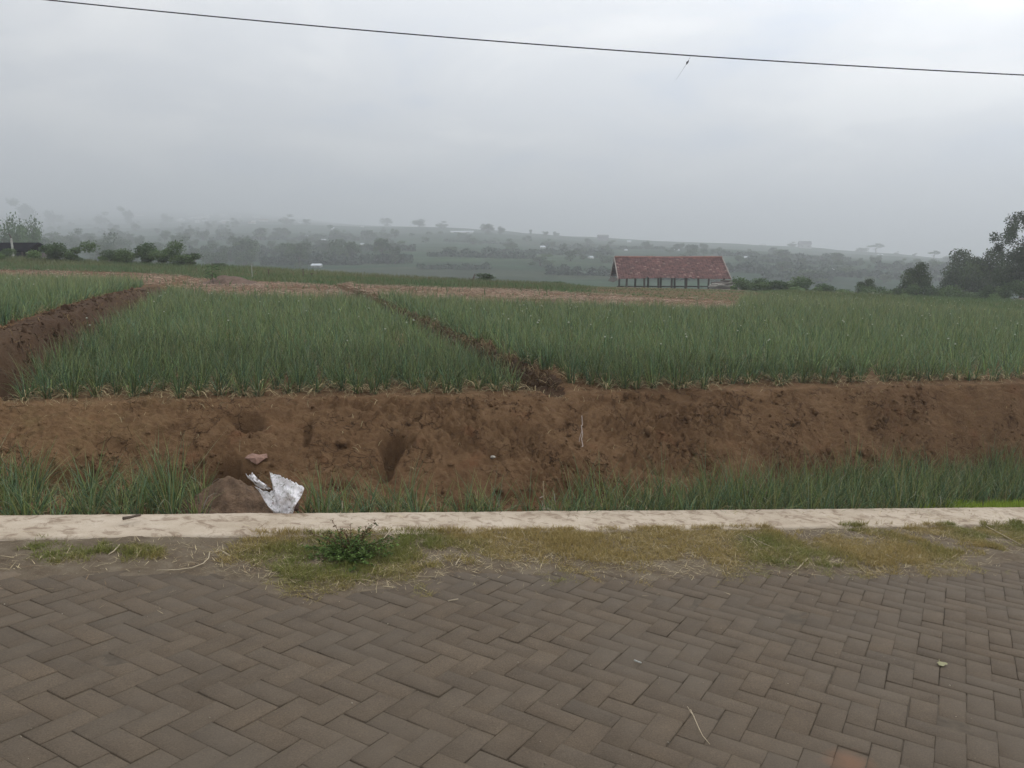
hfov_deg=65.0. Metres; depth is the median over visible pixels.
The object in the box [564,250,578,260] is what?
tree
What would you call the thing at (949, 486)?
onion plant
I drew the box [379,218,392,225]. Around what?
tree
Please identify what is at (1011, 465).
onion plant
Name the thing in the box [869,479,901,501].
onion plant
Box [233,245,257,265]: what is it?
tree
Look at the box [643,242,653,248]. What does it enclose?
tree
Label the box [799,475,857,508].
onion plant
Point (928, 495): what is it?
onion plant
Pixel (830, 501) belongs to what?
onion plant
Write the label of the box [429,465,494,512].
onion plant
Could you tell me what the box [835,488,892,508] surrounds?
onion plant
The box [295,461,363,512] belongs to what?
onion plant
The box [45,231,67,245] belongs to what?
tree
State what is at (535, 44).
overhead cable
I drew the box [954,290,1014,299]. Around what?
bush
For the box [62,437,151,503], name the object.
onion plant
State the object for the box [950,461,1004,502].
onion plant
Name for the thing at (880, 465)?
onion plant
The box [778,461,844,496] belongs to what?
onion plant
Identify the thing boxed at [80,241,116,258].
tree
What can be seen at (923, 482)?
onion plant
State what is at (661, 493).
onion plant
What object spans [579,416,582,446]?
hanging root
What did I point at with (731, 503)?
onion plant
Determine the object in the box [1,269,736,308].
straw mulch
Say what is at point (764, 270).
hedgerows
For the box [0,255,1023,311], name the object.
grass bank
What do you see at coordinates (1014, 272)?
tree
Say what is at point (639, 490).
onion plant
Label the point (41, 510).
onion plant
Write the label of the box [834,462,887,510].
onion plant
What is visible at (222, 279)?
soil heap
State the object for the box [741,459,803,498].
onion plant
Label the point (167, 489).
onion plant
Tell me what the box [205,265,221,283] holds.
sapling
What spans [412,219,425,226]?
tree
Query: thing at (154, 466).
onion plant
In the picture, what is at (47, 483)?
onion plant
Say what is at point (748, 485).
onion plant
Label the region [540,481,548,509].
bamboo stake
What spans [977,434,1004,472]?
onion plant
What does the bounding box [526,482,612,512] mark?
onion plant
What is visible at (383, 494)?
onion plant
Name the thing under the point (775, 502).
onion plant
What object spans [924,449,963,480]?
onion plant
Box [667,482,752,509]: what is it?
onion plant
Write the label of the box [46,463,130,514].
onion plant
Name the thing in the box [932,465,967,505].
onion plant
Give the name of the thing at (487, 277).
bush
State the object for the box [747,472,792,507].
onion plant
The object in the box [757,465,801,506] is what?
onion plant
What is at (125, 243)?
tree
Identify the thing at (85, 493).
onion plant
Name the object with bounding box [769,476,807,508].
onion plant
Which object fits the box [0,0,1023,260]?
sky
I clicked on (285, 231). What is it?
tree
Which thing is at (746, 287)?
bush
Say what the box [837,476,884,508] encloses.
onion plant
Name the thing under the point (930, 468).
onion plant
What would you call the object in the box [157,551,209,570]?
dry stalk
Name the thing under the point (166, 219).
tree
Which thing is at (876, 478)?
onion plant
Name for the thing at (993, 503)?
ground cover
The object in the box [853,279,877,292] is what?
tree
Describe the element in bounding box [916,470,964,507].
onion plant
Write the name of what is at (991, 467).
onion plant
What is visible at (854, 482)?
onion plant
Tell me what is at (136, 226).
tree
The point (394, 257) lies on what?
tree
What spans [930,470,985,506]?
onion plant
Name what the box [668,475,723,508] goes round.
onion plant
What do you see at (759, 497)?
onion plant
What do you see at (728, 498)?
onion plant
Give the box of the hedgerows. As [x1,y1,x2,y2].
[41,233,951,282]
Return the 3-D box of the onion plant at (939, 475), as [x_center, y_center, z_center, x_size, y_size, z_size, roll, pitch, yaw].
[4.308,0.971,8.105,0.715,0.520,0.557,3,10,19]
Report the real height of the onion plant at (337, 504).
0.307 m
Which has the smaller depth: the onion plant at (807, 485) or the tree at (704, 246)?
the onion plant at (807, 485)
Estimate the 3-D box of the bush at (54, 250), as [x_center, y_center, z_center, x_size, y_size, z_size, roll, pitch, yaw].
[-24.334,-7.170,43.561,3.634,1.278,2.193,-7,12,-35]
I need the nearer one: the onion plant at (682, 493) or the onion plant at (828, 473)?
the onion plant at (682, 493)
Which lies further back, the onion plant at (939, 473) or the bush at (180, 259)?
the bush at (180, 259)
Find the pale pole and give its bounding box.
[9,233,13,255]
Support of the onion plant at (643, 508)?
on the ground at (306, 437)
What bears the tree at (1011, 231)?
on the hills
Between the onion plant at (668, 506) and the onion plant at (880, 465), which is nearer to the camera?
the onion plant at (668, 506)
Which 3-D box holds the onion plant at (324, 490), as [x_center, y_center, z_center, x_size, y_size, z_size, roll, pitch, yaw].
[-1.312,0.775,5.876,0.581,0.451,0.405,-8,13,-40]
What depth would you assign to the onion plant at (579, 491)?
6.56 m
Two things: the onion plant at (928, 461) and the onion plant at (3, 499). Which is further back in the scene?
the onion plant at (928, 461)
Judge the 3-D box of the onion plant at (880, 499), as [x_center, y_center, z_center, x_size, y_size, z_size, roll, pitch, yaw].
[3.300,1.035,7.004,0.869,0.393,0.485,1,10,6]
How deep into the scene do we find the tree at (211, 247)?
210.49 m
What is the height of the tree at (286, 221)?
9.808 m
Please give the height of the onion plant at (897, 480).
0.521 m
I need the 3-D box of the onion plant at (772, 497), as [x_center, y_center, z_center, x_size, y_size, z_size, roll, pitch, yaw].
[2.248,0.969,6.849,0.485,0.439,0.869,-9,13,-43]
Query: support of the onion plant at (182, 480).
on the ground at (306, 437)
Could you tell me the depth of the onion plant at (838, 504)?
7.11 m
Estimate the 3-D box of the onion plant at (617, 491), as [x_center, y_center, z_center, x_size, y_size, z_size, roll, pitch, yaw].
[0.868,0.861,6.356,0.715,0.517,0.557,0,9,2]
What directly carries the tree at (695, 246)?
on the hills
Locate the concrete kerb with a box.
[0,507,1023,540]
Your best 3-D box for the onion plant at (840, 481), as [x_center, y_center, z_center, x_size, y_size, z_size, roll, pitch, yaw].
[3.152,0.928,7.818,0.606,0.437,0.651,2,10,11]
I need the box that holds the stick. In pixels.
[122,514,140,519]
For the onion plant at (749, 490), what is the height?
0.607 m
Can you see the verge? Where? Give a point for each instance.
(35, 571)
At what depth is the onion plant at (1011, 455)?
9.72 m
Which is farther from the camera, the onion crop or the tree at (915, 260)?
the tree at (915, 260)
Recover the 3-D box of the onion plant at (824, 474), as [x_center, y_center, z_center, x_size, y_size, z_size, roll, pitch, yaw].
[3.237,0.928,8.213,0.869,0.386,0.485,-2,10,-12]
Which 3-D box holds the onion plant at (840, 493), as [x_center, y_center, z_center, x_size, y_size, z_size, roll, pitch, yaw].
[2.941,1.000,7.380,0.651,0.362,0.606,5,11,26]
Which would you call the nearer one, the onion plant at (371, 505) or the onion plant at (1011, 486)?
the onion plant at (371, 505)
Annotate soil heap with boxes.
[199,275,261,285]
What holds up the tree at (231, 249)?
on the hills
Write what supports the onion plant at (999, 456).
on the ground at (306, 437)
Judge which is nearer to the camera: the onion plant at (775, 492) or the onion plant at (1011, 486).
the onion plant at (775, 492)
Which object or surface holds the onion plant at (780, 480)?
on the ground at (306, 437)
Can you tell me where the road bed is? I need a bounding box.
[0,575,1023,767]
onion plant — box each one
[0,441,56,502]
[0,443,44,500]
[0,446,84,514]
[0,458,40,514]
[0,460,63,514]
[0,468,79,514]
[0,471,15,514]
[0,473,59,514]
[1,447,66,498]
[1,448,39,489]
[3,482,87,514]
[5,438,84,489]
[24,472,94,513]
[34,491,118,514]
[37,466,125,514]
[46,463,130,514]
[52,476,102,512]
[55,447,130,510]
[55,459,122,514]
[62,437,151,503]
[67,443,131,495]
[74,453,146,499]
[76,453,153,513]
[78,454,159,513]
[82,463,153,504]
[82,468,166,513]
[88,467,154,514]
[99,459,184,505]
[105,456,157,498]
[112,474,199,513]
[124,439,213,513]
[127,462,208,511]
[132,429,223,502]
[134,430,178,495]
[135,454,203,513]
[136,473,231,513]
[142,434,205,505]
[148,469,222,512]
[150,461,216,499]
[161,454,219,498]
[258,469,340,512]
[259,466,329,512]
[291,460,365,512]
[292,471,389,512]
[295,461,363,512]
[298,487,370,512]
[314,478,359,512]
[315,464,402,512]
[323,471,391,512]
[331,489,397,516]
[346,466,432,512]
[348,472,416,512]
[362,472,433,511]
[371,453,425,511]
[373,476,449,512]
[386,481,436,511]
[389,482,481,511]
[414,480,472,511]
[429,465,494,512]
[435,483,477,511]
[449,470,506,511]
[452,467,518,511]
[456,491,513,511]
[464,491,523,511]
[476,481,532,511]
[500,466,557,510]
[523,483,576,510]
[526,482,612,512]
[532,481,586,510]
[542,488,610,511]
[544,453,601,510]
[554,488,599,510]
[559,483,614,510]
[568,463,650,512]
[569,456,622,509]
[571,461,637,510]
[573,474,639,510]
[582,457,657,510]
[590,472,643,509]
[603,477,647,510]
[609,465,669,507]
[609,467,677,510]
[612,469,672,509]
[614,477,694,510]
[621,472,689,509]
[629,471,684,509]
[637,484,688,509]
[639,451,692,506]
[646,466,681,509]
[653,468,715,509]
[659,469,722,509]
[666,468,722,510]
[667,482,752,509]
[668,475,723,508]
[673,457,735,508]
[676,466,716,503]
[679,479,710,509]
[681,453,730,499]
[688,456,754,509]
[689,460,752,509]
[697,480,750,509]
[698,478,741,512]
[700,446,769,496]
[701,458,763,508]
[703,495,762,509]
[706,462,746,503]
[710,452,782,509]
[710,479,766,511]
[713,457,757,509]
[723,485,791,509]
[725,452,778,506]
[729,465,802,513]
[733,458,766,500]
[741,450,792,503]
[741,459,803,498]
[742,468,814,509]
[743,474,809,508]
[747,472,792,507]
[747,475,810,509]
[749,473,795,508]
[753,465,817,496]
[754,449,812,499]
[756,480,815,508]
[757,456,820,496]
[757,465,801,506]
[761,456,812,505]
[764,454,831,508]
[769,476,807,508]
[777,457,851,508]
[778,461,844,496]
[781,463,826,500]
[781,471,865,510]
[781,474,837,508]
[790,452,848,506]
[796,465,850,508]
[797,472,851,508]
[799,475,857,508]
[800,462,852,492]
[806,446,869,491]
[806,449,856,498]
[807,483,863,509]
[810,453,847,491]
[810,481,851,508]
[813,461,845,487]
[813,472,872,504]
[819,459,866,496]
[820,460,887,507]
[822,469,881,499]
[823,454,867,490]
[823,476,868,508]
[825,470,889,508]
[826,465,854,504]
[831,449,897,497]
[832,431,891,481]
[832,475,898,508]
[834,444,868,487]
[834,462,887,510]
[835,453,893,489]
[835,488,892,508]
[836,454,883,495]
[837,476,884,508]
[843,457,881,493]
[844,455,889,482]
[848,467,889,508]
[853,469,899,504]
[856,469,894,492]
[857,439,906,486]
[858,451,895,489]
[858,473,901,504]
[859,456,933,511]
[863,478,931,512]
[867,482,903,507]
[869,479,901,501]
[872,454,909,491]
[873,476,908,507]
[874,443,925,504]
[874,444,921,490]
[875,484,910,507]
[877,456,937,497]
[879,480,934,507]
[880,459,937,501]
[884,474,955,507]
[885,471,930,507]
[886,453,921,484]
[886,464,937,501]
[887,456,941,484]
[887,460,940,507]
[893,435,920,477]
[894,475,945,506]
[898,459,916,491]
[898,460,953,499]
[903,462,927,499]
[905,448,950,482]
[908,472,969,504]
[909,445,955,474]
[909,477,955,504]
[911,465,955,507]
[912,462,973,507]
[914,450,962,487]
[914,455,967,499]
[915,453,955,486]
[915,458,944,489]
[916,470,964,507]
[919,452,958,489]
[920,479,966,507]
[921,457,967,491]
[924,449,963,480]
[926,468,983,502]
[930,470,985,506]
[930,483,979,509]
[931,474,982,501]
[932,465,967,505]
[936,442,978,483]
[936,461,994,501]
[937,464,962,492]
[938,449,996,488]
[943,450,985,482]
[943,472,993,495]
[948,454,981,481]
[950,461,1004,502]
[950,465,987,499]
[954,455,1014,503]
[957,461,982,493]
[959,482,1004,504]
[963,464,996,499]
[967,476,1020,503]
[968,446,1023,482]
[970,448,1010,482]
[970,459,996,485]
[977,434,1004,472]
[987,440,1021,474]
[990,442,1009,469]
[991,441,1023,478]
[995,467,1023,502]
[1004,470,1023,503]
[1006,444,1023,486]
[1006,453,1023,478]
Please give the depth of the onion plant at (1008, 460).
9.56 m
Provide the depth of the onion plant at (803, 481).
7.71 m
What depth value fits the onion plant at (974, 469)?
8.86 m
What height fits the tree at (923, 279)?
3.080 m
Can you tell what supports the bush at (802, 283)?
on the hills
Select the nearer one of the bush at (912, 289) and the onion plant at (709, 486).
the onion plant at (709, 486)
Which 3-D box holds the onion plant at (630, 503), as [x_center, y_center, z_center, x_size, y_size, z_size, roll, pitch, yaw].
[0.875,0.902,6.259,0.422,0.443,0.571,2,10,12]
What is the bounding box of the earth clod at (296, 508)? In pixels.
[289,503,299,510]
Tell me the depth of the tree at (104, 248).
192.46 m
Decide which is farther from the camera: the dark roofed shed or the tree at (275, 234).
the tree at (275, 234)
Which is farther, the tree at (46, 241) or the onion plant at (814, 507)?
the tree at (46, 241)
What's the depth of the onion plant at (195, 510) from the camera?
5.36 m
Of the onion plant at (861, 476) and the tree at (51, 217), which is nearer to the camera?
the onion plant at (861, 476)
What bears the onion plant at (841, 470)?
on the ground at (306, 437)
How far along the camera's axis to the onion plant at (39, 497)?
5.26 m
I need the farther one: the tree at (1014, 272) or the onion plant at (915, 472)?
the tree at (1014, 272)
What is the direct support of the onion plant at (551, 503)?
on the ground at (306, 437)
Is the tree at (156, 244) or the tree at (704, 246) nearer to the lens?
the tree at (156, 244)
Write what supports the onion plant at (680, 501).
on the ground at (306, 437)
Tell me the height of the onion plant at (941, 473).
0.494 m
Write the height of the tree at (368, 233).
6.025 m
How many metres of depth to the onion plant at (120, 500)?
5.62 m
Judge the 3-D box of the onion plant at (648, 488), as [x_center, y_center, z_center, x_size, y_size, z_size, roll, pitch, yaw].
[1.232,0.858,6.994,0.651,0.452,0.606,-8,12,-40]
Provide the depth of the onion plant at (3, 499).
5.04 m
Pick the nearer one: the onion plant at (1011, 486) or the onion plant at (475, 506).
the onion plant at (475, 506)
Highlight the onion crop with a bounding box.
[0,270,1023,510]
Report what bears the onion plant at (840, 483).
on the ground at (306, 437)
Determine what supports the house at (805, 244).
on the hills
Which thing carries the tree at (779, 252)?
on the hills
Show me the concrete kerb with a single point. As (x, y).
(77, 527)
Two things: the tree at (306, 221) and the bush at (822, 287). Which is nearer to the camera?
the bush at (822, 287)
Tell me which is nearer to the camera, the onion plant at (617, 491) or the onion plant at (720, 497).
the onion plant at (617, 491)
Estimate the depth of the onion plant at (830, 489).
7.46 m
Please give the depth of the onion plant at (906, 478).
8.37 m
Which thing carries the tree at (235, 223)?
on the hills
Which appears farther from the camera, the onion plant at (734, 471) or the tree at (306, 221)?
the tree at (306, 221)
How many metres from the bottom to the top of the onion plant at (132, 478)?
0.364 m
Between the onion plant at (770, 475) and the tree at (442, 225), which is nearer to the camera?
the onion plant at (770, 475)
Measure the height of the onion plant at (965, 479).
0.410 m
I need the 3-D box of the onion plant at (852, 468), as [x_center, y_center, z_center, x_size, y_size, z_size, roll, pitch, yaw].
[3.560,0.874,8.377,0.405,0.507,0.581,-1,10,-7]
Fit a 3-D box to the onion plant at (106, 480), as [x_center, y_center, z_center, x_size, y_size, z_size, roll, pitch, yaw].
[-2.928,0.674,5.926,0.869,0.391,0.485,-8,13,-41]
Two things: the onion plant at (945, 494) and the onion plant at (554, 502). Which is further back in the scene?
the onion plant at (945, 494)
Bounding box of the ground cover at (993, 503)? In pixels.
[915,498,1023,507]
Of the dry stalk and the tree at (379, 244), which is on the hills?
the tree at (379, 244)
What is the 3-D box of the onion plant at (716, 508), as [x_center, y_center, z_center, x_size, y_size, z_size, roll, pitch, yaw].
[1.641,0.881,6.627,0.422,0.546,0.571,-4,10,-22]
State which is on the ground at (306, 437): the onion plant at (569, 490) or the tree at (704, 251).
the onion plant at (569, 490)
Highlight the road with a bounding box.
[0,562,1023,767]
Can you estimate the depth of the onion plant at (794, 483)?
7.43 m
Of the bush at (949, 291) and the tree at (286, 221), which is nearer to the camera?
the bush at (949, 291)
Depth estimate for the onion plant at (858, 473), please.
8.06 m
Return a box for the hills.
[0,206,1018,299]
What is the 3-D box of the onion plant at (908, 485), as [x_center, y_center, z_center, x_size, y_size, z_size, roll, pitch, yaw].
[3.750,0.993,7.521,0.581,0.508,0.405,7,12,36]
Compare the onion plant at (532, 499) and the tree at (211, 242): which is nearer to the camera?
the onion plant at (532, 499)
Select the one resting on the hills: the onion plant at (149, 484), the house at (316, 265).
the house at (316, 265)
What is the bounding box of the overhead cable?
[47,0,1023,75]
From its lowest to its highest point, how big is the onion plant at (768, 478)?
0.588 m
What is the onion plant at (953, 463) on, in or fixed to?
on the ground at (306, 437)
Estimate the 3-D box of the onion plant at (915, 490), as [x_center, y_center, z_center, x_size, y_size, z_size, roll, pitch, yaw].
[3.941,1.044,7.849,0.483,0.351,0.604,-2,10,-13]
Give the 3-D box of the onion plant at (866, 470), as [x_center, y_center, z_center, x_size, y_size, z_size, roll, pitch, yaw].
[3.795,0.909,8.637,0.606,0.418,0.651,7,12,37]
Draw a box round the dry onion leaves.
[1,285,1023,498]
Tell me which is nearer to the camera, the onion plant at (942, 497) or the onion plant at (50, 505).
the onion plant at (50, 505)
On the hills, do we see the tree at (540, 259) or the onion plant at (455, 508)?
the tree at (540, 259)
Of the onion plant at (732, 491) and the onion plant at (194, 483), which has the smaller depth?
the onion plant at (194, 483)
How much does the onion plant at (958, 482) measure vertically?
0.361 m
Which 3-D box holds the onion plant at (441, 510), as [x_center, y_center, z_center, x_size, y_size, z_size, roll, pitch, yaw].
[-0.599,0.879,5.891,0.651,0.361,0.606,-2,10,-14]
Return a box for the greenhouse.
[450,231,473,232]
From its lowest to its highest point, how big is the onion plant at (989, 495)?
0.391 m
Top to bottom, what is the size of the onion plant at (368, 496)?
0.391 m
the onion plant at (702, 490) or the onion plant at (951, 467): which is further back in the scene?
the onion plant at (951, 467)
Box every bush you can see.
[0,247,18,258]
[26,240,99,260]
[65,254,85,261]
[97,248,138,262]
[121,240,186,262]
[144,250,203,265]
[301,519,399,571]
[475,273,495,280]
[729,276,783,290]
[730,278,760,290]
[774,276,814,290]
[790,281,848,292]
[837,288,881,294]
[860,285,902,295]
[892,283,921,295]
[918,285,971,297]
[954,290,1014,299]
[980,279,1023,299]
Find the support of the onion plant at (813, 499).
on the ground at (306, 437)
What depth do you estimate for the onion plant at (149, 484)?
5.81 m
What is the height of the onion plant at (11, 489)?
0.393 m
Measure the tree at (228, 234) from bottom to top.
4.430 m
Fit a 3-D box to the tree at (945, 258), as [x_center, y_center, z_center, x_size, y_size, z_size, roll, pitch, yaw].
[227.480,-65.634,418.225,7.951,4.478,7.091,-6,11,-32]
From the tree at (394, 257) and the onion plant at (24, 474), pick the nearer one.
the onion plant at (24, 474)
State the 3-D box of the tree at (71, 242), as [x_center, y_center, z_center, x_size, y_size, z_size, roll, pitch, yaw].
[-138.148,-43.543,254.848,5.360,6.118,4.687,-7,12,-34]
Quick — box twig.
[687,706,709,743]
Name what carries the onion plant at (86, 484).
on the ground at (306, 437)
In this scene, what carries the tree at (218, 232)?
on the hills
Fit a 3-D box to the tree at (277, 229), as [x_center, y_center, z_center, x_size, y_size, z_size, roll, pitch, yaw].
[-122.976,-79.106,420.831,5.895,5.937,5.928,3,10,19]
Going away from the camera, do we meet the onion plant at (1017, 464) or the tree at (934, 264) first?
the onion plant at (1017, 464)
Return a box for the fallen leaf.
[937,660,947,665]
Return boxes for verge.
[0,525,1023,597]
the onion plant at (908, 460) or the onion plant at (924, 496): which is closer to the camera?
the onion plant at (924, 496)
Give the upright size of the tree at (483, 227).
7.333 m
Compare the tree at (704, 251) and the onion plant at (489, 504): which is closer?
the onion plant at (489, 504)
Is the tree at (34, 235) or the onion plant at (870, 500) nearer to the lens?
the onion plant at (870, 500)
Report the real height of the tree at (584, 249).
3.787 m
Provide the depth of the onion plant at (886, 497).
7.48 m
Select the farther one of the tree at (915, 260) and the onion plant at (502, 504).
the tree at (915, 260)
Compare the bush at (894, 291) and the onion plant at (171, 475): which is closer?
the onion plant at (171, 475)
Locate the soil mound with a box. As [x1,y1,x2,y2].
[176,476,272,513]
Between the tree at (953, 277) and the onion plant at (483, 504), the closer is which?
the onion plant at (483, 504)
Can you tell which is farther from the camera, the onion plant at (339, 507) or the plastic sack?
the onion plant at (339, 507)
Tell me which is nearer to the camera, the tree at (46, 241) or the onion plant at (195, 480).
the onion plant at (195, 480)
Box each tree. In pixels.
[0,212,30,242]
[5,198,37,225]
[18,213,43,252]
[39,237,51,245]
[42,210,64,224]
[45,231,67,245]
[54,235,70,249]
[65,228,81,247]
[67,237,83,254]
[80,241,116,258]
[81,233,96,240]
[85,236,107,246]
[89,232,119,261]
[91,212,108,224]
[114,235,132,249]
[118,206,133,224]
[131,224,140,230]
[151,242,163,249]
[157,230,170,242]
[160,213,173,223]
[164,236,189,254]
[170,235,183,245]
[175,232,191,243]
[182,229,195,236]
[187,248,200,260]
[194,229,209,239]
[199,244,216,263]
[201,248,228,264]
[206,240,219,247]
[215,229,224,237]
[219,242,240,261]
[221,225,230,233]
[224,232,235,237]
[228,235,251,243]
[230,218,239,226]
[233,239,259,255]
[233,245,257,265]
[233,255,253,266]
[254,228,267,239]
[271,227,281,235]
[271,232,279,239]
[274,243,289,253]
[278,214,295,224]
[279,228,291,237]
[281,242,310,261]
[284,243,309,267]
[300,237,312,252]
[302,219,310,224]
[321,239,362,256]
[329,225,341,238]
[359,230,378,239]
[373,238,391,254]
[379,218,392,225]
[388,240,406,248]
[389,229,399,237]
[389,246,400,263]
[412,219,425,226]
[435,221,447,228]
[457,232,466,237]
[480,223,494,233]
[497,226,504,234]
[503,238,517,248]
[522,236,531,241]
[527,253,552,265]
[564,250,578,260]
[578,244,587,254]
[585,238,593,243]
[597,245,611,250]
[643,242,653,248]
[673,243,684,249]
[684,248,697,255]
[685,244,697,251]
[700,243,708,248]
[700,248,707,255]
[735,255,747,261]
[768,247,776,252]
[773,249,791,258]
[827,252,844,260]
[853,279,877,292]
[855,259,866,265]
[860,276,875,282]
[867,243,884,253]
[869,255,881,263]
[896,262,932,294]
[910,259,924,262]
[922,260,942,270]
[937,249,988,289]
[942,254,953,261]
[955,247,1008,296]
[988,211,1023,267]
[991,244,1023,300]
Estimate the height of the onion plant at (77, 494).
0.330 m
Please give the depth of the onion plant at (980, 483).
8.39 m
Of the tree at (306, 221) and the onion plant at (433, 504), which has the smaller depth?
the onion plant at (433, 504)
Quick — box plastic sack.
[246,473,303,512]
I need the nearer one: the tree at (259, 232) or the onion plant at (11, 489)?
the onion plant at (11, 489)
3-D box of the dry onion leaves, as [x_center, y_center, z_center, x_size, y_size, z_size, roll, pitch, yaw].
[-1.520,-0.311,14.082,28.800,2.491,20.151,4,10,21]
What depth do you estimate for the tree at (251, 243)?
214.10 m
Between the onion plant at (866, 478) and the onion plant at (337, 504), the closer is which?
the onion plant at (337, 504)
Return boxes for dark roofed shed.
[0,243,47,258]
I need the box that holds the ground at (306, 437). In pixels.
[0,261,1023,514]
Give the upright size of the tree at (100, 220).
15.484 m
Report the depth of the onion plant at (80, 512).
5.21 m
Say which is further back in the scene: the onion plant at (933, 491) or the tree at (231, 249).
the tree at (231, 249)
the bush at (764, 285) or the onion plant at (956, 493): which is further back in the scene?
the bush at (764, 285)
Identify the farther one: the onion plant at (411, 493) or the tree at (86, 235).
the tree at (86, 235)
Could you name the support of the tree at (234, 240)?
on the hills
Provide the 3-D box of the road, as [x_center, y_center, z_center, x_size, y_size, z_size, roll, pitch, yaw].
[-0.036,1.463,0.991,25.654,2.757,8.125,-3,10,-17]
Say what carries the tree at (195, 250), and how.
on the hills
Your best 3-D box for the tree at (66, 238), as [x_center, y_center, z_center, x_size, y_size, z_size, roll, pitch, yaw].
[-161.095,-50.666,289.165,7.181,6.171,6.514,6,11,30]
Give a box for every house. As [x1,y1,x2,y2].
[311,264,321,267]
[597,235,608,240]
[798,241,811,248]
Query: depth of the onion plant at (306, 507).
5.69 m
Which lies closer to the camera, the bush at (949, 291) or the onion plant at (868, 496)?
the onion plant at (868, 496)
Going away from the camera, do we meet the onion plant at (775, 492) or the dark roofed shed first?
the onion plant at (775, 492)
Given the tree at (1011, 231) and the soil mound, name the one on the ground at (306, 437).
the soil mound
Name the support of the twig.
on the road
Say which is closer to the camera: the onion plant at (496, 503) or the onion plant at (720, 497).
the onion plant at (496, 503)
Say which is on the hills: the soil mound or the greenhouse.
the greenhouse
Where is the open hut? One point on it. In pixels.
(671, 267)
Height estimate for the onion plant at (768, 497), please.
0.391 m
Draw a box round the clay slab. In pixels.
[245,453,267,464]
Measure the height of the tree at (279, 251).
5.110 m
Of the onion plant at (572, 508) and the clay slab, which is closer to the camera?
the onion plant at (572, 508)
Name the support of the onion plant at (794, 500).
on the ground at (306, 437)
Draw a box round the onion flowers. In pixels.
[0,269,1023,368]
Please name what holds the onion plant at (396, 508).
on the ground at (306, 437)
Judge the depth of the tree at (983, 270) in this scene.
60.98 m
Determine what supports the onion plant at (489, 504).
on the ground at (306, 437)
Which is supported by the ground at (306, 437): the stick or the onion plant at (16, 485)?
the onion plant at (16, 485)
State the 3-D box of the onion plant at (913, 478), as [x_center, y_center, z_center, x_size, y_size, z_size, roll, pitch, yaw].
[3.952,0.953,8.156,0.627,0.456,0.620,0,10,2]
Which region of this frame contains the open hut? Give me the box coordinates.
[608,256,730,288]
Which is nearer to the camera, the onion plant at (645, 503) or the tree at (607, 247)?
the onion plant at (645, 503)
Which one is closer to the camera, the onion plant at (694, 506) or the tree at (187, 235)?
the onion plant at (694, 506)
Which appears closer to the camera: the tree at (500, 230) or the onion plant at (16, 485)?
the onion plant at (16, 485)
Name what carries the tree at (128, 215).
on the hills
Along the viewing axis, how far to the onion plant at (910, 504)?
7.33 m
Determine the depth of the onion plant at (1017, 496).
8.05 m
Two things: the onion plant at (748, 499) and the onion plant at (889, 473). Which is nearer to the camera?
the onion plant at (748, 499)
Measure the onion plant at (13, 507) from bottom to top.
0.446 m
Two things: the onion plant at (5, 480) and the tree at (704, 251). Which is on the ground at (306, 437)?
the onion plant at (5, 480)
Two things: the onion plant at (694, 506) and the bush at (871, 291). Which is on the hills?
the bush at (871, 291)
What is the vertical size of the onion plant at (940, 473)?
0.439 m
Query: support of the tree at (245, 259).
on the hills
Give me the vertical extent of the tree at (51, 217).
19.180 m
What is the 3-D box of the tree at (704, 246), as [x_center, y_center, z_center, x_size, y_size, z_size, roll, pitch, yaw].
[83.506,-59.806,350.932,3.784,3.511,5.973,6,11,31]
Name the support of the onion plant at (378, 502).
on the ground at (306, 437)
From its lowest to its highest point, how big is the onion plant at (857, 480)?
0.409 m
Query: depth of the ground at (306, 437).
7.57 m
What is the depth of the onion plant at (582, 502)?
6.15 m
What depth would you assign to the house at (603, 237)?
546.44 m
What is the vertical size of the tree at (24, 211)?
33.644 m
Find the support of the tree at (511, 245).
on the hills
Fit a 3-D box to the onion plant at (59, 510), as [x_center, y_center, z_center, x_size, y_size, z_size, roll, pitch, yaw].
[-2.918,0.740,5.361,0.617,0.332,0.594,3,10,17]
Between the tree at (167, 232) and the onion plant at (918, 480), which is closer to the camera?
the onion plant at (918, 480)
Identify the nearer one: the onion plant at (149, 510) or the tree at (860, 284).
the onion plant at (149, 510)
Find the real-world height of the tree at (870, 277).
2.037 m
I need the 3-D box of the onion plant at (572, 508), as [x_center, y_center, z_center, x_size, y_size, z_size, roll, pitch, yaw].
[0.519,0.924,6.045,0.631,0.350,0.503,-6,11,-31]
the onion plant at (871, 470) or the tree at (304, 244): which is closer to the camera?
the onion plant at (871, 470)
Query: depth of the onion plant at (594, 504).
6.38 m
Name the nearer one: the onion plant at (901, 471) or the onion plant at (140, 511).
the onion plant at (140, 511)
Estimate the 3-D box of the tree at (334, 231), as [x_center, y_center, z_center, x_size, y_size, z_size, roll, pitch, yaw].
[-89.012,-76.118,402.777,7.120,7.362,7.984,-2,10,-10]
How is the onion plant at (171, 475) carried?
on the ground at (306, 437)
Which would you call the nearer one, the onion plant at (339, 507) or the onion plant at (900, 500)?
the onion plant at (339, 507)
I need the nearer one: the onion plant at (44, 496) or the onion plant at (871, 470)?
the onion plant at (44, 496)
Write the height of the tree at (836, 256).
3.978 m
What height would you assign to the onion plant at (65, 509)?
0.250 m
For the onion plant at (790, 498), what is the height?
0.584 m
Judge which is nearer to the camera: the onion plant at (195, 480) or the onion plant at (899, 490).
the onion plant at (195, 480)
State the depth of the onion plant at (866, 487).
7.66 m

